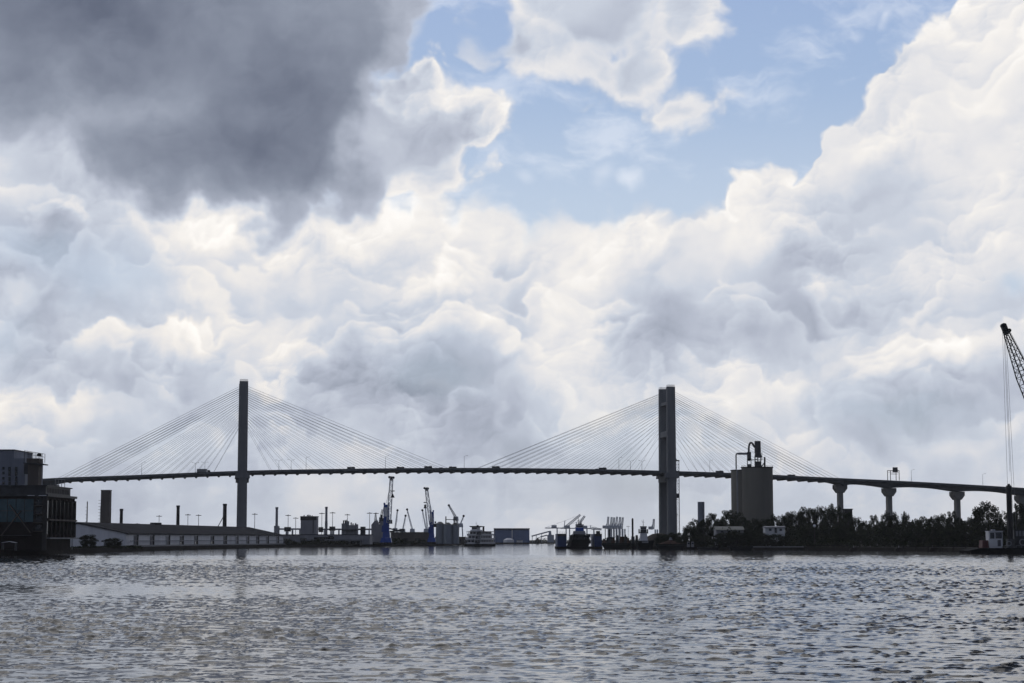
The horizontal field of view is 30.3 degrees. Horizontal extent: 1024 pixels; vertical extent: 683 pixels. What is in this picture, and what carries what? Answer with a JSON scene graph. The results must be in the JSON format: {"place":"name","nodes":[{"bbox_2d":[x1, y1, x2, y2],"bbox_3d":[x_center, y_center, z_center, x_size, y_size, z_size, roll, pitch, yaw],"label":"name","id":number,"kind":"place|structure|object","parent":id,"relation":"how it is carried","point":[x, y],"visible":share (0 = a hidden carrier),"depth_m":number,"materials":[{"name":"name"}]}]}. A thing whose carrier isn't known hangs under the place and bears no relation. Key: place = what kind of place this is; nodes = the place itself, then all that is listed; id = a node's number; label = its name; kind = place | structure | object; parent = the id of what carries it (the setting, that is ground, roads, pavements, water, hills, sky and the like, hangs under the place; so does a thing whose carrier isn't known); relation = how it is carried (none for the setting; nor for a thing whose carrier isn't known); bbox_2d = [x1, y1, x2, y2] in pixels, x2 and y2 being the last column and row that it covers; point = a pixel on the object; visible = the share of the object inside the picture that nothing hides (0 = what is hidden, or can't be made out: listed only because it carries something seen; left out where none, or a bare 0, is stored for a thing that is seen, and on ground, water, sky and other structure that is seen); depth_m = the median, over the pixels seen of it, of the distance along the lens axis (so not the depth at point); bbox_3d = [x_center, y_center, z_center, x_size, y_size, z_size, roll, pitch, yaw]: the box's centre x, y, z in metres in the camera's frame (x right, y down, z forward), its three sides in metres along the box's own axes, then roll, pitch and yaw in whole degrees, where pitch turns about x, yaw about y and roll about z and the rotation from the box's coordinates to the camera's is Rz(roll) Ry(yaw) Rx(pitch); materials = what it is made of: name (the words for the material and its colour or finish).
{"place":"outdoors","nodes":[
{"label":"outdoors","id":0,"kind":"place"},
{"bbox_2d":[299,515,318,533],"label":"mill building","id":1,"kind":"structure","parent":0,"point":[309,524],"depth_m":1532.91,"materials":[{"name":"metal"}]},
{"bbox_2d":[279,526,370,533],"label":"pipe gallery","id":2,"kind":"object","parent":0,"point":[287,530],"visible":0.71,"depth_m":1561.80,"materials":[{"name":"metal"}]},
{"bbox_2d":[284,540,615,546],"bbox_3d":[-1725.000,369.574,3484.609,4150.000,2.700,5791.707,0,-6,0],"label":"ground","id":3,"kind":"structure","parent":0,"point":[355,545],"depth_m":1588.66,"materials":[{"name":"concrete"}]},
{"bbox_2d":[0,449,42,484],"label":"tower block","id":4,"kind":"structure","parent":3,"relation":"on","point":[11,467],"depth_m":730.17,"materials":[{"name":"concrete"}]},
{"bbox_2d":[0,479,78,549],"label":"building","id":5,"kind":"structure","parent":3,"relation":"on","point":[37,517],"depth_m":709.39,"materials":[{"name":"glass"}]},
{"bbox_2d":[23,450,47,484],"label":"stair tower","id":6,"kind":"structure","parent":5,"relation":"on","point":[32,468],"depth_m":722.76,"materials":[{"name":"grey concrete"}]},
{"bbox_2d":[79,534,98,547],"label":"broadleaf tree","id":7,"kind":"object","parent":3,"relation":"on","point":[90,541],"visible":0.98,"depth_m":843.77,"materials":[{"name":"green plant"}]},
{"bbox_2d":[98,490,111,522],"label":"concrete shaft","id":8,"kind":"object","parent":3,"relation":"on","point":[105,508],"visible":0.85,"depth_m":1342.31,"materials":[{"name":"concrete"}]},
{"bbox_2d":[101,538,122,548],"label":"broadleaf tree","id":9,"kind":"object","parent":3,"relation":"on","point":[109,543],"visible":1,"depth_m":838.58,"materials":[{"name":"green plant"}]},
{"bbox_2d":[0,544,283,554],"bbox_3d":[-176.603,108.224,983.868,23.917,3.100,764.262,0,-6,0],"label":"quay wall","id":10,"kind":"structure","parent":3,"relation":"on","point":[71,550],"depth_m":910.25,"materials":[{"name":"concrete"}]},
{"bbox_2d":[70,522,284,546],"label":"warehouse","id":11,"kind":"structure","parent":3,"relation":"on","point":[152,534],"depth_m":1089.68,"materials":[{"name":"metal"}]},
{"bbox_2d":[176,505,179,524],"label":"chimney","id":12,"kind":"object","parent":3,"relation":"on","point":[178,515],"visible":0.71,"depth_m":1393.47,"materials":[{"name":"black metal"}]},
{"bbox_2d":[218,504,226,525],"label":"chimney","id":13,"kind":"object","parent":3,"relation":"on","point":[224,517],"visible":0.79,"depth_m":1393.32,"materials":[{"name":"black metal"}]},
{"bbox_2d":[70,538,426,548],"bbox_3d":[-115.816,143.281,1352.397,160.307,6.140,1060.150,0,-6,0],"label":"undergrowth","id":14,"kind":"object","parent":3,"relation":"on","point":[326,542],"visible":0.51,"depth_m":1444.55,"materials":[{"name":"green plant"}]},
{"bbox_2d":[274,507,278,533],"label":"chimney","id":15,"kind":"object","parent":3,"relation":"on","point":[276,528],"visible":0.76,"depth_m":1552.07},
{"bbox_2d":[325,507,327,533],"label":"chimney","id":16,"kind":"object","parent":3,"relation":"on","point":[326,517],"visible":0.9,"depth_m":1562.46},
{"bbox_2d":[283,534,372,545],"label":"long shed","id":17,"kind":"structure","parent":3,"relation":"on","point":[360,539],"depth_m":1491.85,"materials":[{"name":"metal"}]},
{"bbox_2d":[341,520,357,533],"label":"process plant","id":18,"kind":"object","parent":3,"relation":"on","point":[347,528],"visible":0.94,"depth_m":1552.61,"materials":[{"name":"metal"}]},
{"bbox_2d":[371,507,383,542],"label":"grain mill","id":19,"kind":"object","parent":3,"relation":"on","point":[376,530],"visible":0.8,"depth_m":1537.52,"materials":[{"name":"metal"}]},
{"bbox_2d":[380,476,394,544],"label":"mobile harbour crane","id":20,"kind":"object","parent":3,"relation":"on","point":[385,538],"visible":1,"depth_m":1428.95,"materials":[{"name":"blue metal"}]},
{"bbox_2d":[390,532,429,543],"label":"storage shed","id":21,"kind":"structure","parent":3,"relation":"on","point":[410,536],"depth_m":1691.03,"materials":[{"name":"metal"}]},
{"bbox_2d":[423,487,436,543],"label":"mobile harbour crane","id":22,"kind":"object","parent":3,"relation":"on","point":[431,539],"visible":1,"depth_m":1626.98,"materials":[{"name":"blue metal"}]},
{"bbox_2d":[435,516,458,543],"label":"silo cluster","id":23,"kind":"object","parent":3,"relation":"on","point":[447,532],"visible":0.99,"depth_m":1690.13,"materials":[{"name":"metal"}]},
{"bbox_2d":[493,528,529,541],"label":"transit shed","id":24,"kind":"structure","parent":3,"relation":"on","point":[514,534],"depth_m":2288.11,"materials":[{"name":"metal"}]},
{"bbox_2d":[43,379,1023,533],"bbox_3d":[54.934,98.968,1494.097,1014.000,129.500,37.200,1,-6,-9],"label":"cable stayed bridge","id":25,"kind":"structure","parent":3,"relation":"on","point":[667,475],"depth_m":1486.43,"materials":[{"name":"concrete"}]},
{"bbox_2d":[887,467,899,480],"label":"sign gantry","id":26,"kind":"object","parent":25,"relation":"on","point":[895,470],"visible":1,"depth_m":1521.12,"materials":[{"name":"metal"}]},
{"bbox_2d":[532,531,553,541],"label":"loading conveyor","id":27,"kind":"object","parent":3,"relation":"on","point":[550,537],"visible":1,"depth_m":2334.74,"materials":[{"name":"metal"}]},
{"bbox_2d":[545,514,580,541],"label":"container crane","id":28,"kind":"object","parent":3,"relation":"on","point":[554,526],"visible":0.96,"depth_m":2783.75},
{"bbox_2d":[583,525,601,537],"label":"container crane","id":29,"kind":"object","parent":3,"relation":"on","point":[587,528],"visible":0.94,"depth_m":2883.93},
{"bbox_2d":[602,517,610,536],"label":"container crane","id":30,"kind":"object","parent":3,"relation":"on","point":[605,526],"visible":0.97,"depth_m":3181.02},
{"bbox_2d":[612,516,619,538],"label":"container crane","id":31,"kind":"object","parent":3,"relation":"on","point":[618,530],"visible":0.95,"depth_m":3183.72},
{"bbox_2d":[615,517,622,536],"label":"container crane","id":32,"kind":"object","parent":3,"relation":"on","point":[617,526],"visible":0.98,"depth_m":3181.02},
{"bbox_2d":[0,540,1023,682],"bbox_3d":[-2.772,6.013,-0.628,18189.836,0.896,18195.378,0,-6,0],"label":"water","id":33,"kind":"structure","parent":0,"point":[524,613],"depth_m":146.88,"materials":[{"name":"grey liquid"}]},
{"bbox_2d":[463,523,495,545],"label":"riverboat","id":34,"kind":"object","parent":33,"relation":"on","point":[476,536],"visible":0.98,"depth_m":1529.59,"materials":[{"name":"white paint"}]},
{"bbox_2d":[555,531,602,548],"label":"floating dock","id":35,"kind":"object","parent":33,"relation":"on","point":[560,540],"visible":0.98,"depth_m":1160.19,"materials":[{"name":"metal"}]},
{"bbox_2d":[567,517,590,546],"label":"docked tug","id":36,"kind":"object","parent":35,"relation":"on","point":[579,537],"visible":1,"depth_m":1170.79,"materials":[{"name":"black metal"}]},
{"bbox_2d":[601,535,630,548],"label":"deck barge","id":37,"kind":"object","parent":33,"relation":"on","point":[612,544],"visible":0.98,"depth_m":1133.55,"materials":[{"name":"black metal"}]},
{"bbox_2d":[630,535,639,548],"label":"deck barge","id":38,"kind":"object","parent":33,"relation":"on","point":[633,542],"visible":0.53,"depth_m":1131.86,"materials":[{"name":"black metal"}]},
{"bbox_2d":[636,524,653,548],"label":"moored tug","id":39,"kind":"object","parent":33,"relation":"on","point":[643,542],"visible":0.98,"depth_m":1112.86,"materials":[{"name":"metal"}]},
{"bbox_2d":[654,537,685,548],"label":"deck barge","id":40,"kind":"object","parent":33,"relation":"on","point":[670,543],"visible":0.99,"depth_m":1078.68,"materials":[{"name":"black metal"}]},
{"bbox_2d":[697,546,717,549],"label":"pontoon","id":41,"kind":"object","parent":33,"relation":"on","point":[706,548],"visible":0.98,"depth_m":1068.57,"materials":[{"name":"metal"}]},
{"bbox_2d":[753,545,803,549],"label":"timber jetty","id":42,"kind":"object","parent":33,"relation":"in","point":[754,546],"visible":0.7,"depth_m":1021.02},
{"bbox_2d":[806,543,847,549],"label":"timber jetty","id":43,"kind":"object","parent":33,"relation":"in","point":[826,545],"visible":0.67,"depth_m":1013.17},
{"bbox_2d":[901,544,978,551],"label":"timber jetty","id":44,"kind":"object","parent":33,"relation":"in","point":[928,546],"visible":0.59,"depth_m":896.80,"materials":[{"name":"wood"}]},
{"bbox_2d":[958,323,1023,553],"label":"crane barge","id":45,"kind":"object","parent":33,"relation":"on","point":[992,543],"visible":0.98,"depth_m":778.54,"materials":[{"name":"black paint"}]},
{"bbox_2d":[0,0,1023,539],"label":"sky","id":46,"kind":"structure","parent":0,"point":[441,232],"materials":[{"name":"white"}]},
{"bbox_2d":[615,542,977,550],"bbox_3d":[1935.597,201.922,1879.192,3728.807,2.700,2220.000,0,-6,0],"label":"ground","id":47,"kind":"structure","parent":0,"point":[883,548],"depth_m":995.64,"materials":[{"name":"concrete"}]},
{"bbox_2d":[647,533,665,545],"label":"gravel heap","id":48,"kind":"object","parent":47,"relation":"on","point":[651,537],"visible":0.31,"depth_m":1140.06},
{"bbox_2d":[654,534,669,543],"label":"broadleaf tree","id":49,"kind":"object","parent":47,"relation":"on","point":[658,540],"visible":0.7,"depth_m":1116.43,"materials":[{"name":"green plant"}]},
{"bbox_2d":[665,532,680,540],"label":"broadleaf tree","id":50,"kind":"object","parent":47,"relation":"on","point":[673,536],"visible":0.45,"depth_m":1112.72,"materials":[{"name":"green plant"}]},
{"bbox_2d":[676,459,679,532],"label":"hoist mast","id":51,"kind":"object","parent":47,"relation":"on","point":[678,497],"visible":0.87,"depth_m":1490.33,"materials":[{"name":"metal"}]},
{"bbox_2d":[675,537,689,545],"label":"broadleaf tree","id":52,"kind":"object","parent":47,"relation":"on","point":[683,540],"visible":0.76,"depth_m":1092.18,"materials":[{"name":"green plant"}]},
{"bbox_2d":[682,525,699,541],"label":"broadleaf tree","id":53,"kind":"object","parent":47,"relation":"on","point":[692,535],"visible":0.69,"depth_m":1142.59,"materials":[{"name":"green plant"}]},
{"bbox_2d":[688,518,705,540],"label":"broadleaf tree","id":54,"kind":"object","parent":47,"relation":"on","point":[699,527],"visible":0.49,"depth_m":1152.69,"materials":[{"name":"green plant"}]},
{"bbox_2d":[698,502,704,522],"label":"chimney","id":55,"kind":"object","parent":47,"relation":"on","point":[701,510],"visible":0.4,"depth_m":1193.59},
{"bbox_2d":[704,513,718,541],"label":"broadleaf tree","id":56,"kind":"object","parent":47,"relation":"on","point":[710,517],"visible":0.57,"depth_m":1148.94,"materials":[{"name":"green plant"}]},
{"bbox_2d":[712,518,725,534],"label":"broadleaf tree","id":57,"kind":"object","parent":47,"relation":"on","point":[718,523],"visible":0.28,"depth_m":1143.13,"materials":[{"name":"green plant"}]},
{"bbox_2d":[713,532,733,546],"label":"broadleaf tree","id":58,"kind":"object","parent":47,"relation":"on","point":[722,540],"visible":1,"depth_m":1053.81,"materials":[{"name":"green plant"}]},
{"bbox_2d":[713,526,743,546],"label":"bank shed","id":59,"kind":"structure","parent":47,"relation":"on","point":[717,529],"depth_m":1071.85,"materials":[{"name":"grey metal"}]},
{"bbox_2d":[720,510,736,525],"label":"broadleaf tree","id":60,"kind":"object","parent":47,"relation":"on","point":[726,515],"visible":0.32,"depth_m":1142.95,"materials":[{"name":"green plant"}]},
{"bbox_2d":[728,510,743,525],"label":"broadleaf tree","id":61,"kind":"object","parent":47,"relation":"on","point":[736,515],"visible":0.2,"depth_m":1133.80,"materials":[{"name":"green plant"}]},
{"bbox_2d":[726,530,746,545],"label":"broadleaf tree","id":62,"kind":"object","parent":47,"relation":"on","point":[740,538],"visible":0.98,"depth_m":1052.16,"materials":[{"name":"green plant"}]},
{"bbox_2d":[733,516,750,528],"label":"broadleaf tree","id":63,"kind":"object","parent":47,"relation":"on","point":[743,521],"visible":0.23,"depth_m":1114.45,"materials":[{"name":"green plant"}]},
{"bbox_2d":[730,441,772,528],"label":"cement silo","id":64,"kind":"object","parent":47,"relation":"on","point":[751,492],"visible":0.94,"depth_m":1179.64,"materials":[{"name":"concrete"}]},
{"bbox_2d":[745,518,763,539],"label":"broadleaf tree","id":65,"kind":"object","parent":47,"relation":"on","point":[756,526],"visible":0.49,"depth_m":1102.42,"materials":[{"name":"green plant"}]},
{"bbox_2d":[752,533,770,545],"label":"broadleaf tree","id":66,"kind":"object","parent":47,"relation":"on","point":[758,540],"visible":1,"depth_m":1041.83,"materials":[{"name":"green plant"}]},
{"bbox_2d":[758,519,774,531],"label":"broadleaf tree","id":67,"kind":"object","parent":47,"relation":"on","point":[767,522],"visible":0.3,"depth_m":1108.05,"materials":[{"name":"green plant"}]},
{"bbox_2d":[762,526,785,545],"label":"white house","id":68,"kind":"structure","parent":47,"relation":"on","point":[770,530],"depth_m":1056.67,"materials":[{"name":"paint"}]},
{"bbox_2d":[765,534,786,545],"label":"broadleaf tree","id":69,"kind":"object","parent":47,"relation":"on","point":[781,539],"visible":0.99,"depth_m":1039.80,"materials":[{"name":"green plant"}]},
{"bbox_2d":[770,513,782,525],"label":"broadleaf tree","id":70,"kind":"object","parent":47,"relation":"on","point":[773,519],"visible":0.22,"depth_m":1112.63,"materials":[{"name":"green plant"}]},
{"bbox_2d":[780,511,794,537],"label":"broadleaf tree","id":71,"kind":"object","parent":47,"relation":"on","point":[786,520],"visible":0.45,"depth_m":1112.49,"materials":[{"name":"green plant"}]},
{"bbox_2d":[785,525,802,545],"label":"broadleaf tree","id":72,"kind":"object","parent":47,"relation":"on","point":[788,531],"visible":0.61,"depth_m":1062.52,"materials":[{"name":"green plant"}]},
{"bbox_2d":[788,511,805,543],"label":"broadleaf tree","id":73,"kind":"object","parent":47,"relation":"on","point":[795,517],"visible":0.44,"depth_m":1117.42,"materials":[{"name":"green plant"}]},
{"bbox_2d":[798,506,811,533],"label":"broadleaf tree","id":74,"kind":"object","parent":47,"relation":"on","point":[807,512],"visible":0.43,"depth_m":1123.56,"materials":[{"name":"green plant"}]},
{"bbox_2d":[811,506,826,544],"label":"broadleaf tree","id":75,"kind":"object","parent":47,"relation":"on","point":[817,514],"visible":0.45,"depth_m":1113.82,"materials":[{"name":"green plant"}]},
{"bbox_2d":[815,521,833,544],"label":"broadleaf tree","id":76,"kind":"object","parent":47,"relation":"on","point":[824,529],"visible":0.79,"depth_m":1067.42,"materials":[{"name":"green plant"}]},
{"bbox_2d":[822,503,838,538],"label":"broadleaf tree","id":77,"kind":"object","parent":47,"relation":"on","point":[828,518],"visible":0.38,"depth_m":1102.74,"materials":[{"name":"green plant"}]},
{"bbox_2d":[832,505,842,534],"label":"broadleaf tree","id":78,"kind":"object","parent":47,"relation":"on","point":[837,514],"visible":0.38,"depth_m":1083.60,"materials":[{"name":"green plant"}]},
{"bbox_2d":[653,520,1022,547],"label":"undergrowth","id":79,"kind":"object","parent":47,"relation":"on","point":[710,543],"visible":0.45,"depth_m":1018.48,"materials":[{"name":"green plant"}]},
{"bbox_2d":[840,512,853,540],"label":"broadleaf tree","id":80,"kind":"object","parent":47,"relation":"on","point":[846,516],"visible":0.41,"depth_m":1074.10,"materials":[{"name":"green plant"}]},
{"bbox_2d":[842,509,852,534],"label":"plant room","id":81,"kind":"object","parent":47,"relation":"on","point":[846,510],"visible":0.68,"depth_m":1115.55,"materials":[{"name":"metal"}]},
{"bbox_2d":[845,524,862,543],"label":"broadleaf tree","id":82,"kind":"object","parent":47,"relation":"on","point":[848,535],"visible":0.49,"depth_m":1048.07,"materials":[{"name":"green plant"}]},
{"bbox_2d":[848,517,861,532],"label":"broadleaf tree","id":83,"kind":"object","parent":47,"relation":"on","point":[858,522],"visible":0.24,"depth_m":1074.73,"materials":[{"name":"green plant"}]},
{"bbox_2d":[857,521,868,544],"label":"broadleaf tree","id":84,"kind":"object","parent":47,"relation":"on","point":[865,522],"visible":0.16,"depth_m":1064.56,"materials":[{"name":"green plant"}]},
{"bbox_2d":[869,515,879,543],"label":"broadleaf tree","id":85,"kind":"object","parent":47,"relation":"on","point":[872,525],"visible":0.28,"depth_m":1054.82,"materials":[{"name":"green plant"}]},
{"bbox_2d":[880,510,890,545],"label":"broadleaf tree","id":86,"kind":"object","parent":47,"relation":"on","point":[883,517],"visible":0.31,"depth_m":1044.13,"materials":[{"name":"green plant"}]},
{"bbox_2d":[888,512,900,544],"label":"broadleaf tree","id":87,"kind":"object","parent":47,"relation":"on","point":[893,517],"visible":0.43,"depth_m":1034.04,"materials":[{"name":"green plant"}]},
{"bbox_2d":[901,512,911,542],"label":"broadleaf tree","id":88,"kind":"object","parent":47,"relation":"on","point":[904,517],"visible":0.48,"depth_m":1034.20,"materials":[{"name":"green plant"}]},
{"bbox_2d":[907,523,925,545],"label":"broadleaf tree","id":89,"kind":"object","parent":47,"relation":"on","point":[919,535],"visible":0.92,"depth_m":997.87,"materials":[{"name":"green plant"}]},
{"bbox_2d":[915,516,927,542],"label":"broadleaf tree","id":90,"kind":"object","parent":47,"relation":"on","point":[921,521],"visible":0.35,"depth_m":1033.94,"materials":[{"name":"green plant"}]},
{"bbox_2d":[923,523,941,545],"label":"broadleaf tree","id":91,"kind":"object","parent":47,"relation":"on","point":[928,534],"visible":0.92,"depth_m":987.77,"materials":[{"name":"green plant"}]},
{"bbox_2d":[924,515,942,541],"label":"broadleaf tree","id":92,"kind":"object","parent":47,"relation":"on","point":[931,520],"visible":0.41,"depth_m":1023.79,"materials":[{"name":"green plant"}]},
{"bbox_2d":[933,513,948,534],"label":"broadleaf tree","id":93,"kind":"object","parent":47,"relation":"on","point":[942,517],"visible":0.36,"depth_m":1020.08,"materials":[{"name":"green plant"}]},
{"bbox_2d":[945,511,958,534],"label":"broadleaf tree","id":94,"kind":"object","parent":47,"relation":"on","point":[951,516],"visible":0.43,"depth_m":1014.98,"materials":[{"name":"green plant"}]},
{"bbox_2d":[953,517,967,529],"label":"broadleaf tree","id":95,"kind":"object","parent":47,"relation":"on","point":[961,522],"visible":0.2,"depth_m":1013.75,"materials":[{"name":"green plant"}]},
{"bbox_2d":[962,517,970,536],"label":"broadleaf tree","id":96,"kind":"object","parent":47,"relation":"on","point":[966,522],"visible":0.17,"depth_m":1003.81,"materials":[{"name":"green plant"}]},
{"bbox_2d":[971,521,988,545],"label":"broadleaf tree","id":97,"kind":"object","parent":47,"relation":"on","point":[979,533],"visible":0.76,"depth_m":958.34,"materials":[{"name":"green plant"}]},
{"bbox_2d":[971,501,1002,535],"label":"broadleaf tree","id":98,"kind":"object","parent":47,"relation":"on","point":[989,516],"visible":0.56,"depth_m":973.28,"materials":[{"name":"green plant"}]},
{"bbox_2d":[987,522,1006,541],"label":"broadleaf tree","id":99,"kind":"object","parent":47,"relation":"on","point":[995,526],"visible":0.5,"depth_m":948.97,"materials":[{"name":"green plant"}]},
{"bbox_2d":[999,511,1006,536],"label":"broadleaf tree","id":100,"kind":"object","parent":47,"relation":"on","point":[1004,517],"visible":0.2,"depth_m":974.98,"materials":[{"name":"green plant"}]},
{"bbox_2d":[1003,521,1021,538],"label":"broadleaf tree","id":101,"kind":"object","parent":47,"relation":"on","point":[1017,525],"visible":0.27,"depth_m":943.40,"materials":[{"name":"green plant"}]},
{"bbox_2d":[1012,503,1023,529],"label":"broadleaf tree","id":102,"kind":"object","parent":47,"relation":"on","point":[1020,509],"visible":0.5,"depth_m":954.37,"materials":[{"name":"green plant"}]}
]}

